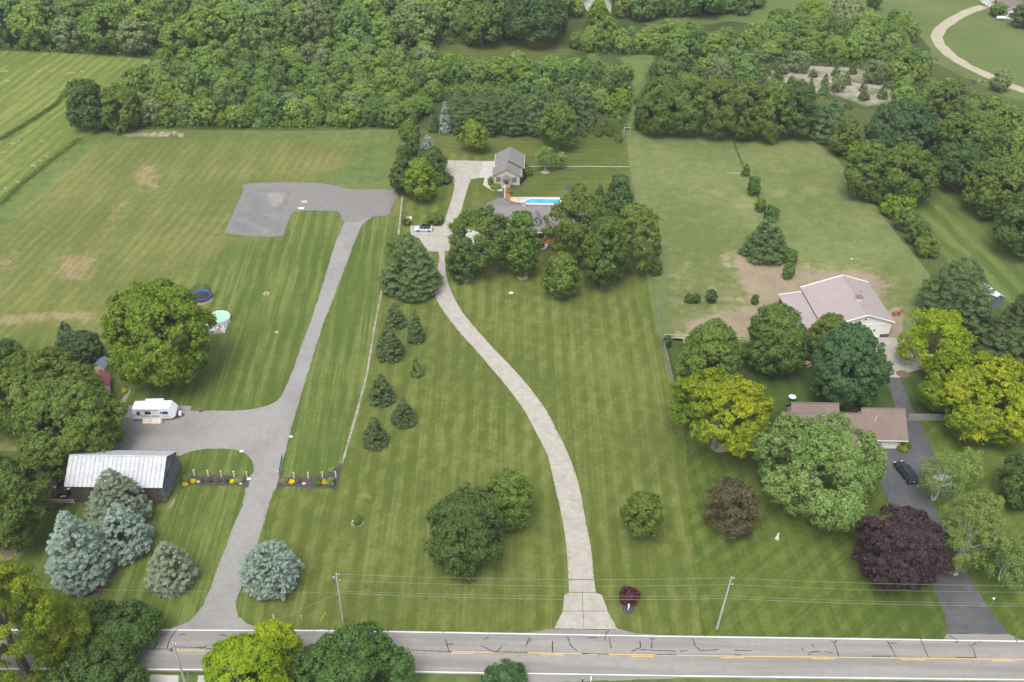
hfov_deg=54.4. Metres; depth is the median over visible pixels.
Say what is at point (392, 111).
wood tree
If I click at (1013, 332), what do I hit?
dark spruce
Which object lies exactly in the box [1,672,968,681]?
verge
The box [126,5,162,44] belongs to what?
forest tree
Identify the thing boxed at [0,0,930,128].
woodland ground
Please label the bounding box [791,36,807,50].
belt tree
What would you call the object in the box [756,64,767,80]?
scrub tree
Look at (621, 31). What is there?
belt tree
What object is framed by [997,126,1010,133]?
wood tree
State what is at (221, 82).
wood tree
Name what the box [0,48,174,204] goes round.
hayfield
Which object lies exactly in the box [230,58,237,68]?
wood tree
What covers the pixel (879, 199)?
hedge shrub
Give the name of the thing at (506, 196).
red walkway
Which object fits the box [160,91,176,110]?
wood tree
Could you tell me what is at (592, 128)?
arborvitae
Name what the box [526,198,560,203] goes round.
swimming pool
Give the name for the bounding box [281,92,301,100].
wood tree
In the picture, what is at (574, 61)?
wood tree
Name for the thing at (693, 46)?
belt tree
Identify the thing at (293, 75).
wood tree
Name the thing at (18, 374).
oak tree
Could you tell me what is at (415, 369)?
arborvitae
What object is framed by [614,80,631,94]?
wood tree
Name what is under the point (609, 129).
arborvitae
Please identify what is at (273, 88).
wood tree
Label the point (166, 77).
wood tree
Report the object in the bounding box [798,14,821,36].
belt tree
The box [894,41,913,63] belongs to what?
bend tree
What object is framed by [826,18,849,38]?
belt tree
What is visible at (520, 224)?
maple tree
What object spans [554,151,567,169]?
sapling
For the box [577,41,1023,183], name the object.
undergrowth
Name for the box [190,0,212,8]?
forest tree
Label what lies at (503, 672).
tree
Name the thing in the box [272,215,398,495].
verge lawn
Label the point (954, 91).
broadleaf tree
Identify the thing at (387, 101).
wood tree
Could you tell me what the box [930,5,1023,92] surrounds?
dirt lane
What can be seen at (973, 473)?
birch tree
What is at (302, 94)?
wood tree
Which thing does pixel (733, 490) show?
bronze tree
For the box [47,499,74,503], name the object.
rail fence
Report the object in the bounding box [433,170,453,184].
shrub
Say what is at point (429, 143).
blue spruce
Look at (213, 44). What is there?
wood tree
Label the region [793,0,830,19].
broadleaf tree
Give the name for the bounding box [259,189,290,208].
pale gravel patch
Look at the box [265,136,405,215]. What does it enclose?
margin by fence
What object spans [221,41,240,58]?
wood tree
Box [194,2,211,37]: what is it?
forest tree
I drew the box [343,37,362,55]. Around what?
wood tree
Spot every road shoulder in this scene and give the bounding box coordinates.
[513,672,677,681]
[521,629,662,635]
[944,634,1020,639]
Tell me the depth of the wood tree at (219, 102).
300.88 m
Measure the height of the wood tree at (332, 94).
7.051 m
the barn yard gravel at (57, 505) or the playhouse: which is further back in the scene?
the playhouse
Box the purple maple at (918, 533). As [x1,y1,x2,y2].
[850,503,955,594]
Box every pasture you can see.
[625,130,940,301]
[645,254,929,339]
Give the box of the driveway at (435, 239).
[410,160,482,251]
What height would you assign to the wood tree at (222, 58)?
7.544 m
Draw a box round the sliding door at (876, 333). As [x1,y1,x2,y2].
[869,324,882,337]
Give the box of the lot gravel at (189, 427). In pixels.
[99,405,213,450]
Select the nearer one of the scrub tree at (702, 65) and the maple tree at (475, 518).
the maple tree at (475, 518)
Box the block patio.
[206,324,227,332]
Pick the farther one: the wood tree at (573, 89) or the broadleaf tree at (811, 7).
the broadleaf tree at (811, 7)
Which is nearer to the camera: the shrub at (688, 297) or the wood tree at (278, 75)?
the shrub at (688, 297)
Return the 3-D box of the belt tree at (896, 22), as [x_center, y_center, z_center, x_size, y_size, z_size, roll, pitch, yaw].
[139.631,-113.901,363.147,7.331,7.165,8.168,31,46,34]
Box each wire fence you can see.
[1,134,92,207]
[343,203,401,457]
[525,162,629,166]
[624,128,660,332]
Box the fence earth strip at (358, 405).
[341,195,402,462]
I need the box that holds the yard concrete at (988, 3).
[980,0,995,6]
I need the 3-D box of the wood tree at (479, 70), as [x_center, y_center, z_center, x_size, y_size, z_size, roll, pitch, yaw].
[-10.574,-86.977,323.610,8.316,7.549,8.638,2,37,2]
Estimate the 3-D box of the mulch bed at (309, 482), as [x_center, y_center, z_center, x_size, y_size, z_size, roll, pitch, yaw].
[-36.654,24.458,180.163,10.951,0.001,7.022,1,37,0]
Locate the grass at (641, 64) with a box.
[615,53,658,129]
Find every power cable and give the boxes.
[4,586,195,591]
[341,580,730,585]
[347,591,527,595]
[350,574,711,579]
[351,593,727,599]
[728,598,972,605]
[739,596,1023,603]
[742,578,1017,585]
[748,585,956,591]
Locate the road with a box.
[0,629,1023,681]
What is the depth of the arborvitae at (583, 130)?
293.59 m
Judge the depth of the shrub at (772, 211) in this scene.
254.25 m
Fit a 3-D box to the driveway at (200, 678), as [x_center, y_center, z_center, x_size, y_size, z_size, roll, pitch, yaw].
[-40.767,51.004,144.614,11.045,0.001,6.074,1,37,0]
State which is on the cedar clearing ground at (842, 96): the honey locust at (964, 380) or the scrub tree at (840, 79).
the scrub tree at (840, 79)
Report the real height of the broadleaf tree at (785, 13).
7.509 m
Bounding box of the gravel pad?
[225,182,397,236]
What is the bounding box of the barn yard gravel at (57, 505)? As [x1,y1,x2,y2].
[46,454,75,511]
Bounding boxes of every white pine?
[376,232,443,302]
[446,85,477,133]
[472,81,504,133]
[496,84,531,134]
[518,82,552,135]
[554,82,582,130]
[571,88,598,129]
[737,217,788,264]
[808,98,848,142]
[914,256,997,326]
[945,281,994,344]
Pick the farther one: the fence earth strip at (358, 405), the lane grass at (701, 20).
the lane grass at (701, 20)
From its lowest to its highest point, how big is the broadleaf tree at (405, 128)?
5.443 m
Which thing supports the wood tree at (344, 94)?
on the woodland ground at (581, 21)
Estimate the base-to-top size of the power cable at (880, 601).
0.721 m
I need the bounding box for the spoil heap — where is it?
[149,131,185,137]
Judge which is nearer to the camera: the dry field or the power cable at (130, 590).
the power cable at (130, 590)
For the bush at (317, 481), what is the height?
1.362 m
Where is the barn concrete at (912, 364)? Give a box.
[876,337,933,377]
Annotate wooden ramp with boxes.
[142,418,161,423]
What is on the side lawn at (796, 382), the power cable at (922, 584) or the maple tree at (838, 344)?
the maple tree at (838, 344)
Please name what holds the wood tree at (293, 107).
on the woodland ground at (581, 21)
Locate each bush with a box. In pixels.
[182,473,192,482]
[234,475,244,483]
[279,477,288,483]
[314,478,321,485]
[327,477,334,485]
[328,466,334,473]
[401,216,410,226]
[487,178,492,184]
[490,183,500,190]
[506,188,512,193]
[523,165,532,175]
[539,240,544,247]
[571,182,586,191]
[648,258,662,275]
[662,335,671,347]
[896,442,911,453]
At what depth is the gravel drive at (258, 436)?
186.51 m
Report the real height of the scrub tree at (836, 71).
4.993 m
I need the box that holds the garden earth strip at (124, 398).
[120,389,130,402]
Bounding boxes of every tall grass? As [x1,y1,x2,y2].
[0,88,68,139]
[0,137,82,204]
[730,133,764,211]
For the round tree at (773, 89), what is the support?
on the pasture at (693, 195)
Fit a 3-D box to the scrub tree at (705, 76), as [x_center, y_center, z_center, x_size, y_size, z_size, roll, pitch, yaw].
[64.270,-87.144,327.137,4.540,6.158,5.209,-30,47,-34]
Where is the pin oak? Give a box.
[603,174,633,217]
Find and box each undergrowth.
[1,28,552,55]
[104,49,631,129]
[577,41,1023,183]
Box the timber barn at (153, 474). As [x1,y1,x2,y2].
[64,450,179,503]
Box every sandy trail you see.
[774,66,833,69]
[782,73,884,88]
[846,85,878,102]
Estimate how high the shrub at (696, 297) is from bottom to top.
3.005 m
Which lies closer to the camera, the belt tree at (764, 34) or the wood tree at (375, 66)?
the wood tree at (375, 66)
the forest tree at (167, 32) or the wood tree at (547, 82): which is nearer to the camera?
the wood tree at (547, 82)
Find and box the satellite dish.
[789,394,795,401]
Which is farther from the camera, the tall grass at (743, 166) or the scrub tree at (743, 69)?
the scrub tree at (743, 69)
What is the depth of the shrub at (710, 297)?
224.61 m
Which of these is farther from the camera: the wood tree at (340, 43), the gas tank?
the gas tank
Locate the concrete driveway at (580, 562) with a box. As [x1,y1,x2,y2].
[434,251,616,628]
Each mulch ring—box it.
[517,274,527,279]
[597,284,609,289]
[622,603,634,614]
[714,442,726,452]
[896,370,908,377]
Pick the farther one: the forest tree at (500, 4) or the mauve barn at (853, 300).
the forest tree at (500, 4)
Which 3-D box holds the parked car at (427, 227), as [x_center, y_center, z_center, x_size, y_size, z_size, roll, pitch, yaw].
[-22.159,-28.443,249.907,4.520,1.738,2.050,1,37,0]
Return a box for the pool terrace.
[510,197,562,204]
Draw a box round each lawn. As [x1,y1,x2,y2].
[0,210,379,450]
[1,480,265,672]
[265,129,703,634]
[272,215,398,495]
[422,130,634,210]
[667,339,1012,428]
[684,420,1023,638]
[702,0,1023,101]
[910,171,1023,321]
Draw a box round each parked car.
[414,223,432,231]
[893,460,918,483]
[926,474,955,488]
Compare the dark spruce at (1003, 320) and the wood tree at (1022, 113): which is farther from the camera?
the wood tree at (1022, 113)
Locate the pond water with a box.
[581,0,611,12]
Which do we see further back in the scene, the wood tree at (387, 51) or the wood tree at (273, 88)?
the wood tree at (387, 51)
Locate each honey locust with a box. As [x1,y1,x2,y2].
[667,367,775,458]
[915,350,1023,445]
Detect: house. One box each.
[484,198,591,243]
[490,147,524,187]
[775,402,908,460]
[996,0,1022,18]
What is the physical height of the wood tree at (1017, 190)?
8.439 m
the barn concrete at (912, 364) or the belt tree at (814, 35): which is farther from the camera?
the belt tree at (814, 35)
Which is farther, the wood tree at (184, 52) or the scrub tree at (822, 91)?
the wood tree at (184, 52)
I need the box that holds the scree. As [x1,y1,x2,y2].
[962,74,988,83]
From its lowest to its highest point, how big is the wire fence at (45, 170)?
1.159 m
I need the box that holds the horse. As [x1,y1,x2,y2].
[892,309,903,316]
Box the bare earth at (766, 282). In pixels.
[672,249,900,343]
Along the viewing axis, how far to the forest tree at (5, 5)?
342.59 m
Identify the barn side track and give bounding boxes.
[888,306,904,338]
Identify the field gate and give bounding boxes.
[279,453,282,473]
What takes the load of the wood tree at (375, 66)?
on the woodland ground at (581, 21)
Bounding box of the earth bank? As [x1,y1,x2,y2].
[933,58,944,64]
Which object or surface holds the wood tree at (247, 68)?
on the woodland ground at (581, 21)
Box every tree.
[0,0,17,43]
[0,337,25,405]
[0,346,102,432]
[0,453,53,552]
[0,553,68,681]
[3,0,23,32]
[3,373,128,478]
[6,0,52,47]
[21,595,93,668]
[33,631,150,681]
[34,0,53,13]
[45,0,85,39]
[49,14,83,49]
[54,321,75,351]
[64,77,111,130]
[68,329,105,363]
[70,0,94,10]
[77,3,126,52]
[81,598,164,670]
[94,0,115,5]
[99,0,129,37]
[99,82,143,133]
[99,277,216,387]
[114,0,147,11]
[114,17,155,52]
[119,65,148,92]
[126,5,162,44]
[138,93,150,106]
[138,98,162,124]
[143,59,177,89]
[145,86,166,101]
[146,0,189,28]
[148,69,172,89]
[150,48,175,68]
[158,22,191,51]
[159,107,176,127]
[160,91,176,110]
[166,75,193,98]
[170,59,183,74]
[172,100,190,121]
[173,15,182,40]
[175,46,195,61]
[177,60,191,76]
[177,93,194,107]
[180,5,220,47]
[183,0,195,8]
[184,62,207,89]
[188,97,215,125]
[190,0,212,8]
[190,46,212,61]
[192,86,211,100]
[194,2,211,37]
[198,55,222,86]
[201,632,293,681]
[203,3,238,42]
[203,39,221,51]
[209,69,232,90]
[211,96,226,113]
[212,0,251,29]
[212,48,229,58]
[213,51,231,69]
[213,78,233,97]
[214,86,228,104]
[214,112,227,126]
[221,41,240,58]
[222,66,234,72]
[223,70,233,76]
[224,79,246,101]
[224,104,234,114]
[226,103,252,126]
[227,33,247,47]
[227,94,241,104]
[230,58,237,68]
[233,71,250,85]
[234,1,284,49]
[234,60,255,81]
[235,4,255,32]
[235,51,254,67]
[237,48,253,58]
[240,0,278,17]
[245,97,253,110]
[247,85,264,100]
[249,91,269,114]
[250,74,265,86]
[250,618,303,681]
[252,43,265,61]
[254,69,269,81]
[256,60,265,68]
[258,0,291,41]
[258,81,266,89]
[258,94,284,124]
[259,48,268,60]
[263,48,286,73]
[265,81,283,101]
[267,40,287,50]
[267,65,288,85]
[273,10,309,46]
[277,0,300,7]
[279,85,292,97]
[280,46,298,54]
[281,53,290,70]
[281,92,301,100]
[283,1,316,36]
[283,97,307,124]
[286,67,301,88]
[287,52,307,69]
[288,620,415,681]
[292,62,305,77]
[295,0,334,43]
[295,90,306,99]
[297,83,304,89]
[298,44,316,63]
[301,95,322,116]
[302,41,316,51]
[302,61,328,80]
[303,70,328,96]
[307,88,323,105]
[308,107,325,123]
[311,46,332,67]
[314,0,349,12]
[314,10,346,31]
[315,36,338,51]
[319,88,342,111]
[322,81,341,97]
[325,113,340,125]
[326,65,338,81]
[328,51,342,65]
[329,57,353,85]
[330,103,346,113]
[332,3,372,41]
[334,41,348,50]
[336,47,346,54]
[336,72,356,92]
[337,101,361,127]
[339,91,352,103]
[340,0,356,27]
[342,51,356,58]
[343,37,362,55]
[343,91,363,103]
[346,56,365,70]
[348,103,363,118]
[350,72,368,82]
[350,79,373,97]
[351,66,368,77]
[352,0,386,32]
[354,35,377,52]
[357,43,380,57]
[359,96,384,126]
[360,53,373,73]
[360,88,374,102]
[361,415,388,451]
[367,0,395,14]
[367,373,394,406]
[369,17,398,47]
[369,57,387,76]
[373,67,393,90]
[375,320,404,363]
[378,40,394,50]
[378,48,392,55]
[378,52,391,69]
[379,85,390,96]
[381,97,396,108]
[382,104,404,126]
[383,0,402,15]
[383,90,401,102]
[384,301,407,329]
[386,233,406,259]
[388,50,410,75]
[388,155,412,195]
[390,2,426,47]
[390,77,415,97]
[390,397,416,429]
[391,44,410,60]
[393,0,442,45]
[393,68,411,82]
[395,144,410,159]
[398,121,419,139]
[400,96,422,122]
[402,63,417,78]
[403,157,439,200]
[404,132,419,154]
[407,309,425,344]
[408,79,417,91]
[410,40,437,60]
[412,44,437,69]
[413,69,428,87]
[414,95,432,114]
[416,56,437,76]
[418,147,447,175]
[423,79,442,100]
[423,482,505,581]
[426,60,448,84]
[427,0,455,29]
[441,52,457,61]
[442,57,466,84]
[444,235,479,283]
[445,0,461,20]
[447,204,511,269]
[448,3,476,35]
[455,118,489,152]
[458,1,502,45]
[461,0,502,24]
[467,61,491,85]
[475,59,488,63]
[479,658,527,681]
[482,467,534,531]
[486,63,500,81]
[493,56,506,69]
[493,62,518,86]
[495,0,517,35]
[499,0,568,43]
[503,210,541,276]
[506,50,530,67]
[508,62,517,77]
[513,61,531,79]
[516,71,537,92]
[532,61,556,82]
[534,76,553,93]
[535,100,579,148]
[535,146,555,171]
[540,189,615,262]
[540,251,580,298]
[543,53,561,72]
[546,60,565,83]
[556,62,578,87]
[562,0,574,14]
[564,83,575,93]
[566,57,581,71]
[567,32,582,48]
[568,0,584,16]
[575,81,595,99]
[577,54,602,74]
[578,34,594,50]
[579,60,600,83]
[580,74,593,86]
[580,215,628,288]
[583,25,600,45]
[585,0,609,23]
[592,89,608,102]
[594,15,619,43]
[594,30,614,50]
[594,183,604,198]
[596,95,617,113]
[598,78,614,94]
[604,67,613,76]
[608,68,630,90]
[610,202,662,270]
[611,27,627,42]
[612,0,632,17]
[612,87,630,99]
[614,36,634,53]
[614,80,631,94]
[616,63,633,78]
[617,93,630,111]
[619,490,664,537]
[626,25,638,39]
[628,0,664,19]
[632,32,647,51]
[633,76,687,135]
[638,26,655,37]
[645,32,665,51]
[648,60,658,75]
[656,19,678,47]
[657,61,677,77]
[659,70,711,134]
[663,0,685,16]
[663,27,689,51]
[663,42,693,70]
[674,318,742,377]
[678,29,697,42]
[679,20,705,30]
[683,0,724,15]
[686,26,706,56]
[686,59,695,71]
[690,74,739,138]
[694,57,714,75]
[700,31,727,56]
[700,67,712,83]
[700,476,761,538]
[706,53,719,62]
[707,0,732,14]
[711,57,732,78]
[718,26,736,46]
[718,75,768,139]
[722,46,741,67]
[727,73,735,81]
[728,0,753,14]
[728,38,744,51]
[729,57,734,70]
[734,53,756,72]
[734,61,757,79]
[736,30,755,49]
[740,163,749,176]
[740,302,812,376]
[743,21,763,35]
[746,176,761,194]
[747,36,765,52]
[749,48,765,68]
[749,78,798,144]
[751,0,765,6]
[755,73,764,84]
[756,28,773,48]
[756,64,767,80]
[761,39,783,60]
[764,14,786,28]
[764,64,771,76]
[765,23,784,35]
[767,8,791,19]
[771,59,778,70]
[771,66,783,80]
[773,32,792,49]
[773,78,820,137]
[775,61,787,74]
[777,32,799,56]
[783,19,799,36]
[785,50,810,72]
[787,74,794,83]
[791,10,807,23]
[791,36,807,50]
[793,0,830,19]
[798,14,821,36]
[799,23,820,41]
[800,41,822,58]
[804,29,821,44]
[807,312,845,360]
[808,69,817,77]
[809,321,894,408]
[813,13,823,19]
[816,31,827,46]
[816,82,829,98]
[819,19,829,39]
[820,73,828,84]
[821,9,836,20]
[822,15,848,36]
[822,34,842,53]
[824,36,849,62]
[825,0,864,25]
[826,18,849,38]
[827,115,862,154]
[830,63,840,75]
[831,74,847,91]
[843,98,853,109]
[843,139,894,200]
[844,32,867,60]
[845,70,851,85]
[846,24,879,58]
[848,61,856,74]
[851,10,885,36]
[858,88,869,100]
[859,79,867,91]
[861,7,874,11]
[862,59,889,83]
[863,97,940,149]
[866,0,883,8]
[867,41,885,58]
[867,140,941,201]
[870,26,880,41]
[876,51,896,66]
[876,82,887,99]
[879,25,891,42]
[882,42,893,53]
[884,32,901,51]
[886,8,900,22]
[887,60,907,81]
[888,19,904,31]
[888,25,900,32]
[888,50,913,74]
[890,83,917,99]
[891,75,914,91]
[894,31,910,49]
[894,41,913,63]
[894,307,976,374]
[895,10,914,21]
[899,20,921,41]
[907,62,932,82]
[908,95,926,104]
[913,47,919,54]
[913,51,933,78]
[915,80,944,98]
[916,450,966,503]
[917,76,933,87]
[919,90,932,102]
[922,140,940,155]
[925,78,970,127]
[930,108,1008,162]
[933,142,989,188]
[938,488,1014,576]
[941,77,954,80]
[947,126,975,141]
[947,445,984,490]
[961,156,1023,217]
[964,100,975,108]
[968,98,983,111]
[973,99,987,110]
[974,527,1023,592]
[978,95,1003,114]
[979,110,1004,133]
[989,2,1007,15]
[989,68,1011,92]
[991,190,1023,257]
[991,452,1023,509]
[996,104,1021,129]
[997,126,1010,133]
[1000,126,1023,159]
[1007,109,1023,126]
[1008,185,1022,195]
[1010,4,1023,27]
[1011,120,1023,131]
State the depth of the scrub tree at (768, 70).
333.15 m
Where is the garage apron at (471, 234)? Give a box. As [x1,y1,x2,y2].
[450,229,492,252]
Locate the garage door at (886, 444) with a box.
[880,441,897,448]
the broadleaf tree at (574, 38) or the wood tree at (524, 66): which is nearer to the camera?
the wood tree at (524, 66)
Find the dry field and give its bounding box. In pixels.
[0,131,347,327]
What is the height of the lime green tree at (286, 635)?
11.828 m
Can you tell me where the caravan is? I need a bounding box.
[132,398,183,422]
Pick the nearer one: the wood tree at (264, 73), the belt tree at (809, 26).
the wood tree at (264, 73)
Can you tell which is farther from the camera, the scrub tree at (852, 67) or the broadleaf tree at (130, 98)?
the scrub tree at (852, 67)
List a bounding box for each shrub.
[426,211,443,224]
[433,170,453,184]
[619,584,640,605]
[634,117,639,128]
[684,292,692,303]
[691,292,700,303]
[705,289,718,303]
[750,294,759,304]
[754,198,766,211]
[763,204,780,222]
[782,262,795,279]
[783,247,798,263]
[841,139,860,158]
[863,185,892,204]
[880,192,917,217]
[893,207,923,231]
[905,222,931,245]
[914,235,941,258]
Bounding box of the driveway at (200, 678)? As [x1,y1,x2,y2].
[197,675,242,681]
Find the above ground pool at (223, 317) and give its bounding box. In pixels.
[213,310,230,326]
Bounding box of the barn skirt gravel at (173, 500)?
[74,475,185,511]
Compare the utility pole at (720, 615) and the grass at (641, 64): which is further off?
the grass at (641, 64)
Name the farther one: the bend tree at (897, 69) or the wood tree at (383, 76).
the bend tree at (897, 69)
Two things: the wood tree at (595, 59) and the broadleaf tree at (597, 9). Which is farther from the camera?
the broadleaf tree at (597, 9)
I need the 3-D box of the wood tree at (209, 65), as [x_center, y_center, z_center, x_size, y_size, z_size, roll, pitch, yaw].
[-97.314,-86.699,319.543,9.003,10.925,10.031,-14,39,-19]
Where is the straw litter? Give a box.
[0,70,83,188]
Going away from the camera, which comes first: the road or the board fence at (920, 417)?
the road
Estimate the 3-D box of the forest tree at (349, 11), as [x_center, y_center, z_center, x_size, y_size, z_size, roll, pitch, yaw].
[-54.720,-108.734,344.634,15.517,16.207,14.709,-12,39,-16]
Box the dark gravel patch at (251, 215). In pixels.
[226,188,291,235]
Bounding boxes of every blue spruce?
[43,510,118,597]
[83,467,152,539]
[94,503,154,566]
[144,541,199,599]
[238,539,305,600]
[421,135,436,148]
[439,101,453,133]
[455,114,465,133]
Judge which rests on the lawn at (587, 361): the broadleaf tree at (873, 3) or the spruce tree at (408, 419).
the spruce tree at (408, 419)
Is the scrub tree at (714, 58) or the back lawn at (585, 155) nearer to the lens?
the back lawn at (585, 155)
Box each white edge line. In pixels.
[1,668,1023,679]
[11,629,1023,641]
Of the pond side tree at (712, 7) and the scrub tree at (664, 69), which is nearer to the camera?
the scrub tree at (664, 69)
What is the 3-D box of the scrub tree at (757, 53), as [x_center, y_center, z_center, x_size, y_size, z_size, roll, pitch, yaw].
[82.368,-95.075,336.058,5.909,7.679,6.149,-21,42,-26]
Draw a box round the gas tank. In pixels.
[996,16,1005,19]
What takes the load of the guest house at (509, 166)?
on the lawn at (587, 361)
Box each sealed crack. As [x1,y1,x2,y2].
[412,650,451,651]
[554,628,615,629]
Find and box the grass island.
[179,449,253,475]
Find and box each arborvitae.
[409,356,423,377]
[428,114,435,133]
[434,114,439,132]
[487,122,494,136]
[580,124,586,136]
[588,116,594,133]
[594,119,602,136]
[601,113,607,133]
[606,116,612,136]
[614,123,622,143]
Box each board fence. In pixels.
[660,329,682,425]
[907,414,964,420]
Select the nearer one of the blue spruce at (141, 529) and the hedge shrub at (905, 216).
the blue spruce at (141, 529)
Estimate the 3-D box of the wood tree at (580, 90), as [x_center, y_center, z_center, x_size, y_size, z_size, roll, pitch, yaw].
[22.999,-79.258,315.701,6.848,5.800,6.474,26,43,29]
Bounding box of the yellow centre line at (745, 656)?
[406,650,1023,659]
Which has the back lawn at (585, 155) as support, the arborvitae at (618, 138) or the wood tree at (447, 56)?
the arborvitae at (618, 138)
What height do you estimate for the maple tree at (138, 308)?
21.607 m
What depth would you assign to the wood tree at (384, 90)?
313.01 m
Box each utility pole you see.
[169,642,185,681]
[332,573,343,622]
[716,576,733,628]
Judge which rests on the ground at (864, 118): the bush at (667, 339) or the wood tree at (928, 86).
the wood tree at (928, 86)
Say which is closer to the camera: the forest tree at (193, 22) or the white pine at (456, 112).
the white pine at (456, 112)
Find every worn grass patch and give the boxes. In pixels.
[357,489,375,502]
[384,475,393,480]
[390,499,404,508]
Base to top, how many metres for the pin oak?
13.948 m
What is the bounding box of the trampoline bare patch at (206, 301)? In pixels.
[196,297,212,304]
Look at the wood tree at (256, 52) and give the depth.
335.67 m
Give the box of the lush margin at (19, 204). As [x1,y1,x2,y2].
[0,130,400,237]
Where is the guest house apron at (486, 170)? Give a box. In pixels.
[478,161,502,190]
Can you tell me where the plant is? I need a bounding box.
[353,515,362,525]
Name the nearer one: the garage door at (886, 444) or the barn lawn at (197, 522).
the barn lawn at (197, 522)
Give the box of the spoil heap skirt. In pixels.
[107,129,185,138]
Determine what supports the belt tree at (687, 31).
on the woodland ground at (581, 21)
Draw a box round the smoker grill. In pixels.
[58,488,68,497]
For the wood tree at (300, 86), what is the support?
on the woodland ground at (581, 21)
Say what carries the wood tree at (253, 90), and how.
on the woodland ground at (581, 21)
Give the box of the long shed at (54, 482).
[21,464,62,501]
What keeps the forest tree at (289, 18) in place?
on the woodland ground at (581, 21)
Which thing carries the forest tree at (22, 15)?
on the woodland ground at (581, 21)
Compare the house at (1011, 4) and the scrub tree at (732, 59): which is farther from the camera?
the house at (1011, 4)
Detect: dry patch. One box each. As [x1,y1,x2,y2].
[0,243,35,278]
[0,305,108,328]
[34,245,113,288]
[84,195,143,245]
[117,159,174,197]
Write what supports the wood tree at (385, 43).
on the woodland ground at (581, 21)
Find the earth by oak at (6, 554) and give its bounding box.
[0,530,35,565]
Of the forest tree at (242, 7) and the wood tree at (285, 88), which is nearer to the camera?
the wood tree at (285, 88)
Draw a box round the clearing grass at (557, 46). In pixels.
[416,28,585,61]
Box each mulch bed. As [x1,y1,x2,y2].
[74,544,141,600]
[180,475,248,488]
[276,464,340,489]
[495,191,502,197]
[510,175,527,189]
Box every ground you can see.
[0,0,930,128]
[0,56,1023,681]
[756,63,917,108]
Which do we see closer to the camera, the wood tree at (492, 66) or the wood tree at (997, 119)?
the wood tree at (997, 119)
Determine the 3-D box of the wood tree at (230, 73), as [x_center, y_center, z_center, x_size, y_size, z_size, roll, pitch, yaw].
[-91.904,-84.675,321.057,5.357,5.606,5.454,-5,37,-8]
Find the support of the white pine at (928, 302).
on the ground at (864, 118)
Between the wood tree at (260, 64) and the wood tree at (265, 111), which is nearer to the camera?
the wood tree at (265, 111)
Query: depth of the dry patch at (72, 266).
235.10 m
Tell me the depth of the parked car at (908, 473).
180.73 m
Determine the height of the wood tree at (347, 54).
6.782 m
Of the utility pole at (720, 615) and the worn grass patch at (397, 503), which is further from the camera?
the worn grass patch at (397, 503)
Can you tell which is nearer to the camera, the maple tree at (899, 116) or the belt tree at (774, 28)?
the maple tree at (899, 116)
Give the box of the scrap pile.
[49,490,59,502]
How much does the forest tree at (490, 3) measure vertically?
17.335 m
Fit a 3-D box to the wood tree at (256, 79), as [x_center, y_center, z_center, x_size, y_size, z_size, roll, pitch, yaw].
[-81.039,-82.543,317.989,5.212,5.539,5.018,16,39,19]
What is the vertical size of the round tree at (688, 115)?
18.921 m
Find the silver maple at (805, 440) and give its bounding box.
[750,411,888,531]
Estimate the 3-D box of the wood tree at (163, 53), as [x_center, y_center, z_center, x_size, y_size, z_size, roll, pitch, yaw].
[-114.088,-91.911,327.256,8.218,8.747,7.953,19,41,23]
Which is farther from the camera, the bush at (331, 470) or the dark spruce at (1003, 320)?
the dark spruce at (1003, 320)
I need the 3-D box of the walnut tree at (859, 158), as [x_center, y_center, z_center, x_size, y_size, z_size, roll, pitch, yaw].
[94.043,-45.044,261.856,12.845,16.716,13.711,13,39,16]
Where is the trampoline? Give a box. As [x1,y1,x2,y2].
[190,283,211,300]
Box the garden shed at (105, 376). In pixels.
[95,369,110,394]
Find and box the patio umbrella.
[510,197,520,201]
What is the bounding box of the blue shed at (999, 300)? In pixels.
[977,284,1004,307]
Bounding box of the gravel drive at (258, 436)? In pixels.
[143,217,370,628]
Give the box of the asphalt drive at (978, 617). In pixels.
[879,378,1007,633]
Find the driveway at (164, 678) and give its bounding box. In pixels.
[149,674,178,681]
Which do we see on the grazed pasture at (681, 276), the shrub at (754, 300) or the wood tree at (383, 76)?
the shrub at (754, 300)
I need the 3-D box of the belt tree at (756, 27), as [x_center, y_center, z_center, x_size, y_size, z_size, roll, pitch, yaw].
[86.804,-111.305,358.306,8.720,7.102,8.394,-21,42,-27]
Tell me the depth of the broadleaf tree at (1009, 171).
251.72 m
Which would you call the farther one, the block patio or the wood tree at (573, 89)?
the wood tree at (573, 89)
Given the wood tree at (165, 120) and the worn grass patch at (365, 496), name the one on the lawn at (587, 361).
the worn grass patch at (365, 496)
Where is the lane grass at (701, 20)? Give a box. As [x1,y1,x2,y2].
[643,16,739,27]
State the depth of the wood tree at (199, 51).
328.34 m
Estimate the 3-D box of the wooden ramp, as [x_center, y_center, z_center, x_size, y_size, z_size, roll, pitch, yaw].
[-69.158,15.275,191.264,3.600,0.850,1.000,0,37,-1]
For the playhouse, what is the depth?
201.03 m
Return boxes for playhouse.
[93,356,112,373]
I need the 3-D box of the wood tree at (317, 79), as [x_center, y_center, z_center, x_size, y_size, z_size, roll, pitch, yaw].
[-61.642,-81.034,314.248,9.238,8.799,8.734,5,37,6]
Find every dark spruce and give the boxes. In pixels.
[969,327,1023,388]
[981,291,1023,370]
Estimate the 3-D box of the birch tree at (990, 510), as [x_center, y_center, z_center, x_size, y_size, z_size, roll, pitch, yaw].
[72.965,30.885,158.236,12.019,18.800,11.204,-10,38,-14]
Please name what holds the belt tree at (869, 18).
on the woodland ground at (581, 21)
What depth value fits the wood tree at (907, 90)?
309.36 m
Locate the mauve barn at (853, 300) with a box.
[778,275,895,339]
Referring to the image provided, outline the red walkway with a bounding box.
[504,184,510,199]

